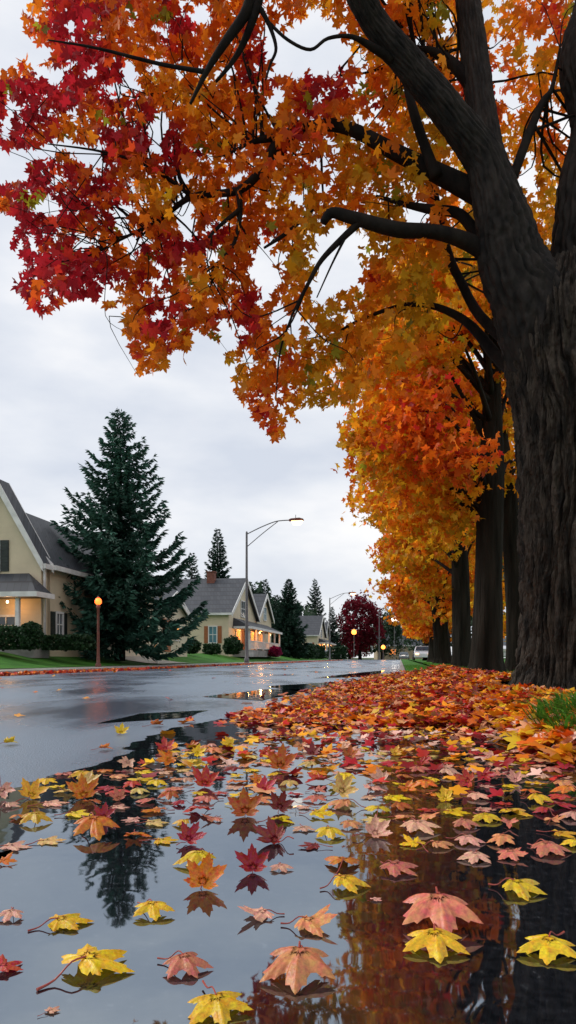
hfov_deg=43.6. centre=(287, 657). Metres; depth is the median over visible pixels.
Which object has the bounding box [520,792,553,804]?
maple leaf
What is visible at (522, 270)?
maple tree
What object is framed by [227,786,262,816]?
maple leaf
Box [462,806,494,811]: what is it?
maple leaf
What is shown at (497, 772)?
maple leaf
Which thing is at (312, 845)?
maple leaf
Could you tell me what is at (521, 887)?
maple leaf
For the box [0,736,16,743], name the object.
maple leaf
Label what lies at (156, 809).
maple leaf
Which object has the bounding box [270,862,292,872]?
maple leaf
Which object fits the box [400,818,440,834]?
maple leaf
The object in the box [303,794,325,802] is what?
maple leaf
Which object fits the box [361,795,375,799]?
maple leaf
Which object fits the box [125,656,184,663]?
driveway
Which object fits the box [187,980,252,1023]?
maple leaf
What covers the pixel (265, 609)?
window
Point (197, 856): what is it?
maple leaf
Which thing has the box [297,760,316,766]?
maple leaf
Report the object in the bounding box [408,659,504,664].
verge
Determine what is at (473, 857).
maple leaf
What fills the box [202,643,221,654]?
hedge
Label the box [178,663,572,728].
leaf litter
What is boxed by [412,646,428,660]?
parked car
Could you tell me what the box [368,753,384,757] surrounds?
maple leaf
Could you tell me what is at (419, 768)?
maple leaf
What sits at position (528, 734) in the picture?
fallen leaves
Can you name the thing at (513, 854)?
maple leaf
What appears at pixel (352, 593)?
street lamp
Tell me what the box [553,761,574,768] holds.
maple leaf
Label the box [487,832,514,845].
maple leaf
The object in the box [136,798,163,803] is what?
maple leaf
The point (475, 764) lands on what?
maple leaf
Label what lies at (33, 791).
maple leaf
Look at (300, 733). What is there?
floating leaves
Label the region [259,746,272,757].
maple leaf
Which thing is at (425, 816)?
maple leaf
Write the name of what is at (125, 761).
maple leaf
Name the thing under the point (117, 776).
maple leaf
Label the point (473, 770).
maple leaf
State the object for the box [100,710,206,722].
puddle
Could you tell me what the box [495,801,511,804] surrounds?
maple leaf
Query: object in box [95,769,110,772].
maple leaf
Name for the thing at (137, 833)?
maple leaf
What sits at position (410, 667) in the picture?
grass
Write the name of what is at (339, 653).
hedge
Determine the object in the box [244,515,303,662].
street lamp
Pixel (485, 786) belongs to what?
maple leaf
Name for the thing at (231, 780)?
maple leaf
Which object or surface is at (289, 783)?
maple leaf
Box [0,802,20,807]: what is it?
maple leaf
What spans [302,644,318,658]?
hedge
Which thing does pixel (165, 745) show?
maple leaf
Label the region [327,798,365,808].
maple leaf
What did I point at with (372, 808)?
maple leaf
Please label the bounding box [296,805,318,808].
maple leaf
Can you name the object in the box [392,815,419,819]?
maple leaf
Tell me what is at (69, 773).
maple leaf
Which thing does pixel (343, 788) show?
maple leaf
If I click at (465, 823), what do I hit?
maple leaf
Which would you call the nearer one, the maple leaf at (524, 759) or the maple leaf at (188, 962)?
the maple leaf at (188, 962)
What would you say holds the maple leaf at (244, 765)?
on the puddle at (110, 879)
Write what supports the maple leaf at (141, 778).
on the puddle at (110, 879)
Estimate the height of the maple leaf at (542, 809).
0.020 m
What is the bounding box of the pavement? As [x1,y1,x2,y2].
[0,659,342,670]
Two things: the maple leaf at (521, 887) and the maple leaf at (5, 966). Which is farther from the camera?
the maple leaf at (521, 887)
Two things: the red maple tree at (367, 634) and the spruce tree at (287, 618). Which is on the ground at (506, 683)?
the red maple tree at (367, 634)
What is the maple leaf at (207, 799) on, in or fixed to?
on the puddle at (110, 879)
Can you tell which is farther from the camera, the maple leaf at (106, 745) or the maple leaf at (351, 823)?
the maple leaf at (106, 745)
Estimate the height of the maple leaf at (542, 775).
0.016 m
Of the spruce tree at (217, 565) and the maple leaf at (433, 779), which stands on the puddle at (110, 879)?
the maple leaf at (433, 779)
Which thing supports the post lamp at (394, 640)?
on the ground at (506, 683)
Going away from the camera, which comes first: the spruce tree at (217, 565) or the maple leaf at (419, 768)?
the maple leaf at (419, 768)
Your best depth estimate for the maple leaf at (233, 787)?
2.44 m
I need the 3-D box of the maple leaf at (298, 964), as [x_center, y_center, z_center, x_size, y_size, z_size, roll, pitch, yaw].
[0.015,0.425,1.015,0.105,0.032,0.135,0,3,3]
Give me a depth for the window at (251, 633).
69.30 m
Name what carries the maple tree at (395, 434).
on the verge at (419, 660)
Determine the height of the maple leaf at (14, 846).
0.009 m
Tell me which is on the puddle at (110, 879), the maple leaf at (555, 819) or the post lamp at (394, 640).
the maple leaf at (555, 819)
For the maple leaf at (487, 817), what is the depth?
1.96 m
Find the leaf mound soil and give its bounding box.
[448,694,575,764]
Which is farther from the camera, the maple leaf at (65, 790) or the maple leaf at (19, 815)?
the maple leaf at (65, 790)
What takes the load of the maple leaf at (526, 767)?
on the puddle at (110, 879)
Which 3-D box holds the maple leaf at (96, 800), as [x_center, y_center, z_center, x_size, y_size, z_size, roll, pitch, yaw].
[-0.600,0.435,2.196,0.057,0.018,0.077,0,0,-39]
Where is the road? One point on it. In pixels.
(53, 730)
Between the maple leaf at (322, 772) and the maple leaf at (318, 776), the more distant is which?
the maple leaf at (322, 772)
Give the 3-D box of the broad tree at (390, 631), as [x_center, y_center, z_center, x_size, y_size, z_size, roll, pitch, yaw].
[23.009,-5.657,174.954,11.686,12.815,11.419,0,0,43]
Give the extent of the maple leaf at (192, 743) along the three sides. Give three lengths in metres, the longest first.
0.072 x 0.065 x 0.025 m
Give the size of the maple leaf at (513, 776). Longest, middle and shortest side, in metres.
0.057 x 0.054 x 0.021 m
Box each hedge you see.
[0,624,24,650]
[40,633,96,651]
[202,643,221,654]
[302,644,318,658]
[308,643,326,659]
[325,646,347,659]
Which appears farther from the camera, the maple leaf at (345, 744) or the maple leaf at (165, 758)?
the maple leaf at (345, 744)
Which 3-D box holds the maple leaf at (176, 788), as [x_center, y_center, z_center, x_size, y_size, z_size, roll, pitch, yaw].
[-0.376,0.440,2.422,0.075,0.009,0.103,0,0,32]
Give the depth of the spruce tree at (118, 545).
31.66 m
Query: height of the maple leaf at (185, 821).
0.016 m
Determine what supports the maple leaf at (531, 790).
on the puddle at (110, 879)
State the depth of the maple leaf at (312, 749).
3.30 m
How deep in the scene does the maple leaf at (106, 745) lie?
3.50 m
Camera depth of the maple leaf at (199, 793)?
2.34 m
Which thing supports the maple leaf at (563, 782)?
on the puddle at (110, 879)
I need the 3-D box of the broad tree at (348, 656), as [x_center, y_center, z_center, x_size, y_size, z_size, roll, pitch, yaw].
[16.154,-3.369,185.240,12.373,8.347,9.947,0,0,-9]
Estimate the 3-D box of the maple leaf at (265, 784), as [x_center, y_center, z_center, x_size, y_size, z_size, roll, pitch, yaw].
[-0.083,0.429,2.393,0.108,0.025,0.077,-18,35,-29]
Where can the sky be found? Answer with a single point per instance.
(62, 373)
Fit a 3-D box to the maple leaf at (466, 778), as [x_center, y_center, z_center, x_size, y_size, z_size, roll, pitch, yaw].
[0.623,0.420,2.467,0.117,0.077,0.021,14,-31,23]
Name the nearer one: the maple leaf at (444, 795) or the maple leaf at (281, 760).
the maple leaf at (444, 795)
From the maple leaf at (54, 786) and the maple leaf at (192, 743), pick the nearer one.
the maple leaf at (54, 786)
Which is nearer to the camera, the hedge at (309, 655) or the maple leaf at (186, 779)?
the maple leaf at (186, 779)
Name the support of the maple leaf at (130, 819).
on the puddle at (110, 879)
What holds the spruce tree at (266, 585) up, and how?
on the lawn at (8, 660)
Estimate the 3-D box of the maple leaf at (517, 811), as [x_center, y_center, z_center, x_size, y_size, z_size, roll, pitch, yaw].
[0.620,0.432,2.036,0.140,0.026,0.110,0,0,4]
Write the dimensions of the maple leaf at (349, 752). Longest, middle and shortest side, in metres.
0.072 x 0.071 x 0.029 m
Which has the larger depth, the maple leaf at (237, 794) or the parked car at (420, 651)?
the parked car at (420, 651)
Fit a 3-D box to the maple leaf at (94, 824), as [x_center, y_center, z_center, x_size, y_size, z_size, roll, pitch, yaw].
[-0.493,0.415,1.824,0.116,0.040,0.179,-1,7,-26]
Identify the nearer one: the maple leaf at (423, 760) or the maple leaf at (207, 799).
the maple leaf at (207, 799)
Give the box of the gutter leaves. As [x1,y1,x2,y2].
[0,660,337,675]
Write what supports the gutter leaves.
on the road
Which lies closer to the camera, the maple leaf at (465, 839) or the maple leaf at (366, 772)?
the maple leaf at (465, 839)
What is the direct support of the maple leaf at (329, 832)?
on the puddle at (110, 879)
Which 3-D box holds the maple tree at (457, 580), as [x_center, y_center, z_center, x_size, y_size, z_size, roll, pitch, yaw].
[4.492,-4.630,21.873,5.637,10.100,6.953,0,0,0]
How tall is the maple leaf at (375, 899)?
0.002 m
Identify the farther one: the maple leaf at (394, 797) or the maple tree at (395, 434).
the maple tree at (395, 434)
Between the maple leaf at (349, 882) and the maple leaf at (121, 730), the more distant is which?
the maple leaf at (121, 730)
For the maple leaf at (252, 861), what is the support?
on the puddle at (110, 879)
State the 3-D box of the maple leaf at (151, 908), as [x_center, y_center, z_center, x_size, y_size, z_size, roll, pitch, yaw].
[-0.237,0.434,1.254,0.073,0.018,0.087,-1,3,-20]
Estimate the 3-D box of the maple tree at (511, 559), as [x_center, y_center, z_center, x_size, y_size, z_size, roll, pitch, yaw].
[4.941,-4.686,15.161,7.190,10.192,5.711,0,0,0]
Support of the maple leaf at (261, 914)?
on the puddle at (110, 879)
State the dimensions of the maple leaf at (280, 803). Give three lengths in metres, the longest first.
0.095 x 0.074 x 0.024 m
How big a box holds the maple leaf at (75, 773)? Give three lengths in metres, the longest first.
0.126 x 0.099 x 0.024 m
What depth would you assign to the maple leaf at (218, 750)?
3.34 m
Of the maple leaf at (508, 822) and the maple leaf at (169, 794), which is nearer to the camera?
the maple leaf at (508, 822)
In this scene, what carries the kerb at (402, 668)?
on the road
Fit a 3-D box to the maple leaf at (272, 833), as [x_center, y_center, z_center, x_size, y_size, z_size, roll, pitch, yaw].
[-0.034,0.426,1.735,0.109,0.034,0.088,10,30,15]
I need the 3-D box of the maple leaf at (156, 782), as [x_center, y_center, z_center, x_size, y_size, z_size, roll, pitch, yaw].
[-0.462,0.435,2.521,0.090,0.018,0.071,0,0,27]
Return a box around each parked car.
[399,652,408,659]
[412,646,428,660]
[503,636,505,656]
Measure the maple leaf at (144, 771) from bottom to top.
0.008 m
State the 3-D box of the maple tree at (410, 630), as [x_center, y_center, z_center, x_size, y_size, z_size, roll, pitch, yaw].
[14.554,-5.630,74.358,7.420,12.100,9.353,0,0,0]
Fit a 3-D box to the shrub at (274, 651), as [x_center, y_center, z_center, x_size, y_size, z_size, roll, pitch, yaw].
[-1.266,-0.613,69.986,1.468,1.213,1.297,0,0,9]
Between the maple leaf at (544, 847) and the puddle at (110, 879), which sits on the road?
the puddle at (110, 879)
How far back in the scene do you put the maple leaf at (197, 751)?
3.24 m
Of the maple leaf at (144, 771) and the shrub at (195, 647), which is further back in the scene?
the shrub at (195, 647)
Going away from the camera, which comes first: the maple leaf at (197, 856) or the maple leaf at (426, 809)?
the maple leaf at (197, 856)
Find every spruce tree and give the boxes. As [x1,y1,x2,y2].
[50,408,209,662]
[184,553,199,578]
[204,528,231,578]
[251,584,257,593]
[260,579,275,641]
[271,579,309,658]
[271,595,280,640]
[307,579,325,620]
[326,606,342,646]
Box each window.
[0,540,8,571]
[0,615,14,633]
[50,611,66,634]
[204,626,221,642]
[236,629,240,640]
[240,600,244,617]
[250,632,253,640]
[263,607,266,620]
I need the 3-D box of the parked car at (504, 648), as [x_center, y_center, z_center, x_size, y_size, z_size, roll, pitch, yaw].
[12.178,-0.444,40.000,1.890,1.448,4.450,0,0,5]
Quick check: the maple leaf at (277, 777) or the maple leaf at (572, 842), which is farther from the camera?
the maple leaf at (277, 777)
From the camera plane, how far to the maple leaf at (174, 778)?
2.62 m
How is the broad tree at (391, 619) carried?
on the ground at (506, 683)
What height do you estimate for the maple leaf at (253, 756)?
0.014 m
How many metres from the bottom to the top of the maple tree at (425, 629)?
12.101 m
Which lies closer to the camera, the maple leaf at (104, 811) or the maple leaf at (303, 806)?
the maple leaf at (104, 811)
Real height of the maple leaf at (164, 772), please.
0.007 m
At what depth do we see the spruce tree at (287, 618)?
91.28 m
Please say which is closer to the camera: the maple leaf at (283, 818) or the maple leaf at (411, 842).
the maple leaf at (411, 842)
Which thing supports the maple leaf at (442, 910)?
on the puddle at (110, 879)
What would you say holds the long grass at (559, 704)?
on the leaf mound soil
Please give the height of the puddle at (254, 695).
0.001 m
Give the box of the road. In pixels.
[0,660,404,787]
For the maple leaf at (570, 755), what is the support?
on the puddle at (110, 879)
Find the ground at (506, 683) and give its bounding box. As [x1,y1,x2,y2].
[4,658,508,684]
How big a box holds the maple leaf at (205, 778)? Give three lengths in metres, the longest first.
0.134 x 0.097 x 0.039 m
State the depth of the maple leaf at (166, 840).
1.74 m
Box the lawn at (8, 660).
[0,652,334,668]
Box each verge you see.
[401,659,431,672]
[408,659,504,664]
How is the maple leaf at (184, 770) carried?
on the puddle at (110, 879)
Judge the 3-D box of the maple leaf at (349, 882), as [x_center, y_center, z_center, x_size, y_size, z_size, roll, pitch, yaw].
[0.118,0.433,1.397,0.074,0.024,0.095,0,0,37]
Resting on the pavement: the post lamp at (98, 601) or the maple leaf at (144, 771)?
the post lamp at (98, 601)
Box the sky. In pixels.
[0,0,574,657]
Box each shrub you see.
[16,621,44,650]
[187,637,201,653]
[222,635,243,654]
[268,645,281,656]
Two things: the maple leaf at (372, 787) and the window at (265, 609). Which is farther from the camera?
the window at (265, 609)
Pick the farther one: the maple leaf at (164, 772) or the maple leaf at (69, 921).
the maple leaf at (164, 772)
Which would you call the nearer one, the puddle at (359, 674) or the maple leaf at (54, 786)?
the maple leaf at (54, 786)
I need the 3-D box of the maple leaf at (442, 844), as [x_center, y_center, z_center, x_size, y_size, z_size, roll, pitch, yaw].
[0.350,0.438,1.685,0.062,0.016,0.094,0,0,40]
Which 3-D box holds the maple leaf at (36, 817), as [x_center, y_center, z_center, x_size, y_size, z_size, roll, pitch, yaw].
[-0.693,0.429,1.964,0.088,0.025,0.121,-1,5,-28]
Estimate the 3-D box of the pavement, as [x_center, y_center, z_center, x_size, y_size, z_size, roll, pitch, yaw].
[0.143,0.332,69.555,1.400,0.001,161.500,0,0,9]
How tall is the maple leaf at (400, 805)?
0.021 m
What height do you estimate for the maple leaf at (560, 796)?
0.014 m
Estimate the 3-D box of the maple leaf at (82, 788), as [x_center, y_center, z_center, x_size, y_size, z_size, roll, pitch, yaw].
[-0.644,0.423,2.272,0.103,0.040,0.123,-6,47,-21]
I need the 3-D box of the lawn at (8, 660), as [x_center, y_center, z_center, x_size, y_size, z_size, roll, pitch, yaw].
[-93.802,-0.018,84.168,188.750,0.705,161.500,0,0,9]
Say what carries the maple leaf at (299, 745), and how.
on the puddle at (110, 879)
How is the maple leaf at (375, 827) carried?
on the puddle at (110, 879)
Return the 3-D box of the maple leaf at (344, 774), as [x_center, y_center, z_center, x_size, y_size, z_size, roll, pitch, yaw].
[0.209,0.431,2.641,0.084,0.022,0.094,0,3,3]
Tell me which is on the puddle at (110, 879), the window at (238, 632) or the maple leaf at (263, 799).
the maple leaf at (263, 799)
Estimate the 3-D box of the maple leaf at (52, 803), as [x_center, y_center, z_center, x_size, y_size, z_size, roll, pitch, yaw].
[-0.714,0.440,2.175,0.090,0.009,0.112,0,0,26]
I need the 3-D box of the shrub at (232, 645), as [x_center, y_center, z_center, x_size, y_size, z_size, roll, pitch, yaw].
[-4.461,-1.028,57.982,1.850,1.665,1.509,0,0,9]
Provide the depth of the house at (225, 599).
63.56 m
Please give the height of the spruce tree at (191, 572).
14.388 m
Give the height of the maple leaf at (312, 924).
0.024 m
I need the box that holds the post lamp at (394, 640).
[392,619,395,659]
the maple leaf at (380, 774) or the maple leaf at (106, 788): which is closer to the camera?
the maple leaf at (106, 788)
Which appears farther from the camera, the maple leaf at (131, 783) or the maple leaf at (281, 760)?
the maple leaf at (281, 760)
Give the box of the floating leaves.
[105,705,566,796]
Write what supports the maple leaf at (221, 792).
on the puddle at (110, 879)
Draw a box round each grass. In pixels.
[405,661,512,673]
[509,688,575,731]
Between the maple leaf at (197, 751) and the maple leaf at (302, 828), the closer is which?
the maple leaf at (302, 828)
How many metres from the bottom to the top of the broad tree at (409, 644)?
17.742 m
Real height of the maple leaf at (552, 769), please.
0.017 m
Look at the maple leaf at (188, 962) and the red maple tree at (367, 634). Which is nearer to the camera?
the maple leaf at (188, 962)
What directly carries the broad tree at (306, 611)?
on the lawn at (8, 660)
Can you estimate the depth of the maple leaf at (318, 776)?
2.58 m
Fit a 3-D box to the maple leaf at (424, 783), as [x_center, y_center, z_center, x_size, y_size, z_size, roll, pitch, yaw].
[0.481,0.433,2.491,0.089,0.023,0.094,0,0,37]
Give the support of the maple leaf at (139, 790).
on the puddle at (110, 879)
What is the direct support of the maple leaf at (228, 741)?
on the floating leaves
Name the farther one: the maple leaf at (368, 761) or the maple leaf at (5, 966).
the maple leaf at (368, 761)
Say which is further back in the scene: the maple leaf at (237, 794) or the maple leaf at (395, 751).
the maple leaf at (395, 751)
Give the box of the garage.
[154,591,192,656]
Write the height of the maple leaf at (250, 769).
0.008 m
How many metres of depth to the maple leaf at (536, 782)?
2.53 m
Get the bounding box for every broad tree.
[249,581,317,615]
[335,632,368,658]
[361,608,407,659]
[371,607,405,647]
[399,610,471,652]
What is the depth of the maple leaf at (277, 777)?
2.61 m
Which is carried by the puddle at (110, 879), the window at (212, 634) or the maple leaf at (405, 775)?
the maple leaf at (405, 775)
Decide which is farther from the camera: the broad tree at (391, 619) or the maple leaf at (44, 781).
the broad tree at (391, 619)
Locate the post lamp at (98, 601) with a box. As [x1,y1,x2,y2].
[95,596,101,666]
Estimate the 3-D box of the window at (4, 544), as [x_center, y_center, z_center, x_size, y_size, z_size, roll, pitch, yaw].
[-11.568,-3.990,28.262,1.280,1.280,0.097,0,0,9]
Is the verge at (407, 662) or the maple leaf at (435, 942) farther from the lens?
the verge at (407, 662)
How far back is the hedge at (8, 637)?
25.17 m
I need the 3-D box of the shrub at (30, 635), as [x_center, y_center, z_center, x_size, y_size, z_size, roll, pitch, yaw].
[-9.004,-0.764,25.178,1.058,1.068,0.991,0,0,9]
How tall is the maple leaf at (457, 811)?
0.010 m
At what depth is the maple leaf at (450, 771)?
2.72 m
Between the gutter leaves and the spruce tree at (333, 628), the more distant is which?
the spruce tree at (333, 628)
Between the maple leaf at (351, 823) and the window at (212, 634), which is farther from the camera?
the window at (212, 634)
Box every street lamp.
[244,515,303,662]
[329,590,355,659]
[378,606,391,659]
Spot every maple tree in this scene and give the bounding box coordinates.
[0,0,575,689]
[320,241,516,681]
[335,590,385,659]
[340,361,513,666]
[353,196,554,670]
[364,521,474,666]
[384,552,472,661]
[399,564,451,660]
[426,394,518,641]
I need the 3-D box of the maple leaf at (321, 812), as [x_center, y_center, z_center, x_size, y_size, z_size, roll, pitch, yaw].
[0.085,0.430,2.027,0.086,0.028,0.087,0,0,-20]
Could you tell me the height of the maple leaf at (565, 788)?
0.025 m
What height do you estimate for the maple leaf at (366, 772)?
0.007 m
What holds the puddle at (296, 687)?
on the road
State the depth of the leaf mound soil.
3.46 m
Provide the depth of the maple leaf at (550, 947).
1.07 m
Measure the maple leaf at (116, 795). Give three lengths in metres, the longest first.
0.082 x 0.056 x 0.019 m
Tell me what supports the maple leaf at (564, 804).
on the puddle at (110, 879)
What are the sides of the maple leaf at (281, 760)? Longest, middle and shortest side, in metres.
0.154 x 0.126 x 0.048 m
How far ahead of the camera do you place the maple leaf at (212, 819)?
1.96 m
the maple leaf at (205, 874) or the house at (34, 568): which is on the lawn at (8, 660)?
the house at (34, 568)
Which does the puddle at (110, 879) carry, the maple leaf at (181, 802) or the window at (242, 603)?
the maple leaf at (181, 802)
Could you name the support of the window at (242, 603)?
in the house at (225, 599)
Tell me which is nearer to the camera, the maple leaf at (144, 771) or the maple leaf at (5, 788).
the maple leaf at (5, 788)
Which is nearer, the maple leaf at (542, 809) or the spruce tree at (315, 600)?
the maple leaf at (542, 809)
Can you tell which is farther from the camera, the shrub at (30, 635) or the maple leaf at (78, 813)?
the shrub at (30, 635)
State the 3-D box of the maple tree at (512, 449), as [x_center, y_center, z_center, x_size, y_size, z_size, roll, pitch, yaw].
[9.237,-5.170,26.970,10.014,11.100,7.467,0,0,0]
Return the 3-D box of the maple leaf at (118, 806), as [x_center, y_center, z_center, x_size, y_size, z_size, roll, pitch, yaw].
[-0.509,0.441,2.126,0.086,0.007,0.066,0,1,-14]
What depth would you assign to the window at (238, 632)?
63.53 m
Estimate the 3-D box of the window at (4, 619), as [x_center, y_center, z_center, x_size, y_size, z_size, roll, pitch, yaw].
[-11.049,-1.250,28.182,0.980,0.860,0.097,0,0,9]
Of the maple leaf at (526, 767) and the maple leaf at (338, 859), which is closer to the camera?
the maple leaf at (338, 859)
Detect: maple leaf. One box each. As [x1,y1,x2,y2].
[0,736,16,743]
[0,780,15,798]
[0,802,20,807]
[0,840,29,849]
[0,852,16,864]
[0,907,22,922]
[0,954,22,971]
[9,814,23,821]
[15,777,49,801]
[19,810,52,823]
[25,836,65,844]
[27,800,68,806]
[27,913,92,931]
[36,943,134,990]
[38,1006,59,1015]
[39,778,57,784]
[50,785,64,789]
[53,789,71,792]
[54,809,91,816]
[55,772,71,776]
[63,770,100,782]
[66,773,98,799]
[67,769,93,778]
[73,812,119,840]
[83,798,100,803]
[92,743,111,749]
[94,802,115,817]
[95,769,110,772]
[96,785,114,790]
[103,774,127,778]
[108,787,125,800]
[108,804,128,808]
[114,722,128,734]
[117,756,133,767]
[122,816,147,822]
[123,770,151,773]
[123,780,141,787]
[124,829,151,836]
[128,777,152,783]
[130,787,148,793]
[133,899,174,920]
[135,819,168,825]
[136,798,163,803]
[139,836,177,843]
[141,806,174,812]
[142,719,162,726]
[146,779,167,785]
[155,736,173,750]
[156,749,175,765]
[157,950,212,978]
[158,771,173,773]
[158,789,178,799]
[161,777,181,780]
[164,786,194,790]
[171,800,190,805]
[173,769,190,771]
[173,818,193,825]
[173,848,215,866]
[176,821,206,844]
[180,777,193,781]
[183,852,226,889]
[184,740,198,747]
[184,804,213,811]
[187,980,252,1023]
[190,790,207,795]
[192,743,206,756]
[192,764,219,786]
[193,795,223,802]
[200,813,221,821]
[206,747,223,753]
[214,791,227,794]
[221,736,233,746]
[222,766,240,771]
[224,779,247,784]
[225,785,243,789]
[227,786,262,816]
[229,774,243,776]
[230,792,252,798]
[234,843,268,876]
[238,760,255,766]
[238,905,284,921]
[243,768,258,771]
[246,755,259,759]
[248,775,275,790]
[249,796,270,802]
[250,772,267,783]
[253,816,293,843]
[257,816,293,822]
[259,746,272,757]
[260,941,335,993]
[267,743,297,769]
[268,774,283,781]
[269,790,294,812]
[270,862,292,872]
[280,780,298,786]
[281,904,336,936]
[293,741,306,750]
[293,824,315,830]
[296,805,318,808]
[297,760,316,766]
[299,803,334,818]
[299,842,332,849]
[303,741,320,754]
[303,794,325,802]
[305,772,331,782]
[307,785,325,792]
[308,770,326,774]
[315,825,344,838]
[320,873,369,893]
[324,763,340,769]
[324,856,359,874]
[325,772,358,797]
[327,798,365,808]
[331,748,343,752]
[334,772,355,779]
[339,742,350,748]
[340,819,362,828]
[343,744,358,757]
[346,765,364,768]
[352,814,392,837]
[358,759,373,762]
[358,771,371,774]
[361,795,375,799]
[362,816,394,823]
[363,784,386,793]
[365,805,389,814]
[367,794,409,801]
[367,897,381,900]
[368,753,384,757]
[368,767,399,783]
[380,860,417,876]
[384,801,412,810]
[390,745,405,754]
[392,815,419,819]
[397,774,414,778]
[397,777,420,790]
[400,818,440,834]
[400,834,428,851]
[402,886,482,932]
[403,923,469,963]
[409,765,429,772]
[415,779,437,787]
[416,840,453,849]
[417,755,430,764]
[417,808,438,813]
[419,812,438,819]
[422,776,439,781]
[424,807,469,815]
[427,767,461,775]
[435,786,452,801]
[446,833,484,846]
[453,767,487,787]
[453,817,480,829]
[457,849,491,863]
[461,791,488,799]
[462,767,476,772]
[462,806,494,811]
[467,763,482,765]
[468,750,483,754]
[472,811,500,822]
[474,784,493,787]
[476,767,496,780]
[479,807,531,816]
[483,750,497,758]
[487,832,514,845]
[488,878,546,900]
[491,769,505,775]
[491,784,517,787]
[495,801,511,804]
[497,847,527,860]
[500,817,518,828]
[506,769,521,781]
[516,931,575,964]
[518,764,535,770]
[519,758,530,761]
[519,789,540,795]
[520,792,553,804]
[525,781,544,783]
[527,839,570,857]
[532,807,554,815]
[534,772,548,778]
[536,829,575,837]
[542,767,561,773]
[543,801,575,809]
[544,815,565,824]
[545,779,575,787]
[548,794,575,799]
[550,785,575,793]
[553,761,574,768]
[558,811,575,819]
[560,839,575,846]
[567,752,575,764]
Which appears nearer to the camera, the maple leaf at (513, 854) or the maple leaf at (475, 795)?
the maple leaf at (513, 854)
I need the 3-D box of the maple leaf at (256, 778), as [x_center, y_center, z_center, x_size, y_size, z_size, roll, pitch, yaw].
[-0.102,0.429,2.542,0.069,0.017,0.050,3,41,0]
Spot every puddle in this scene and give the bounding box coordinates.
[0,712,575,1023]
[0,850,10,857]
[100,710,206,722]
[203,689,313,699]
[269,681,348,692]
[319,670,383,677]
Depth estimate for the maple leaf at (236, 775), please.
2.69 m
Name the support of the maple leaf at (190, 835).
on the puddle at (110, 879)
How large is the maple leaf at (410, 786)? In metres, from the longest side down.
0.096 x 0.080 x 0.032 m
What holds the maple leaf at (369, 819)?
on the puddle at (110, 879)
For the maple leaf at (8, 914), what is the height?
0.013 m
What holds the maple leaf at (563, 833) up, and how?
on the puddle at (110, 879)
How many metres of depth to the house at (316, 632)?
128.24 m
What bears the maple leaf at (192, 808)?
on the puddle at (110, 879)
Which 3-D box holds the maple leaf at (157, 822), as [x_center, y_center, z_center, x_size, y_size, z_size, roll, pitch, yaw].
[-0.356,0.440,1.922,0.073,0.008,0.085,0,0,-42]
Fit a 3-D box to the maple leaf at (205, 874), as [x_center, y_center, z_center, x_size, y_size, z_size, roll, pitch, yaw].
[-0.163,0.429,1.388,0.080,0.110,0.026,9,-40,1]
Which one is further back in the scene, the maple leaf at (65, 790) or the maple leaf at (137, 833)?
the maple leaf at (65, 790)
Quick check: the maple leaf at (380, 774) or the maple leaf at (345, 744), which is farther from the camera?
the maple leaf at (345, 744)
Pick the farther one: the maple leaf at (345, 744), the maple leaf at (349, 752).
the maple leaf at (345, 744)
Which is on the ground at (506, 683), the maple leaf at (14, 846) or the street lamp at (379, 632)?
the street lamp at (379, 632)
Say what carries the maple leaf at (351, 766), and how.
on the puddle at (110, 879)
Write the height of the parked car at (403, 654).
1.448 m
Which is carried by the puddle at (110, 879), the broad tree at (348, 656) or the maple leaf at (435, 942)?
the maple leaf at (435, 942)
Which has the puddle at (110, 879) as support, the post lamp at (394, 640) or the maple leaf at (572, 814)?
the maple leaf at (572, 814)
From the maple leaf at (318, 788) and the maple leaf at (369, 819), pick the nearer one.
the maple leaf at (369, 819)
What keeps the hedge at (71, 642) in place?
on the lawn at (8, 660)
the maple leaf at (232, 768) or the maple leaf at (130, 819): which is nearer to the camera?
the maple leaf at (130, 819)
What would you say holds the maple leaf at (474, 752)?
on the puddle at (110, 879)
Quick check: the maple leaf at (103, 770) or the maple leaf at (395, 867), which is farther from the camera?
the maple leaf at (103, 770)
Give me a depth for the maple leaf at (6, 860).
1.56 m
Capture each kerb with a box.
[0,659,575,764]
[400,659,404,672]
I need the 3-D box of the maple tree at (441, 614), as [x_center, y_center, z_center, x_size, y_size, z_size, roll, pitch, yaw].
[6.899,-5.131,34.345,6.498,11.102,6.722,0,0,0]
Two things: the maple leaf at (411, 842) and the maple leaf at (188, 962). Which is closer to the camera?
the maple leaf at (188, 962)
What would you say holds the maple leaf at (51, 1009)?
on the puddle at (110, 879)
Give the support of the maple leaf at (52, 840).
on the puddle at (110, 879)
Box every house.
[0,479,159,657]
[156,571,281,656]
[296,615,335,650]
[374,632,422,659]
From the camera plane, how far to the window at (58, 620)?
29.41 m

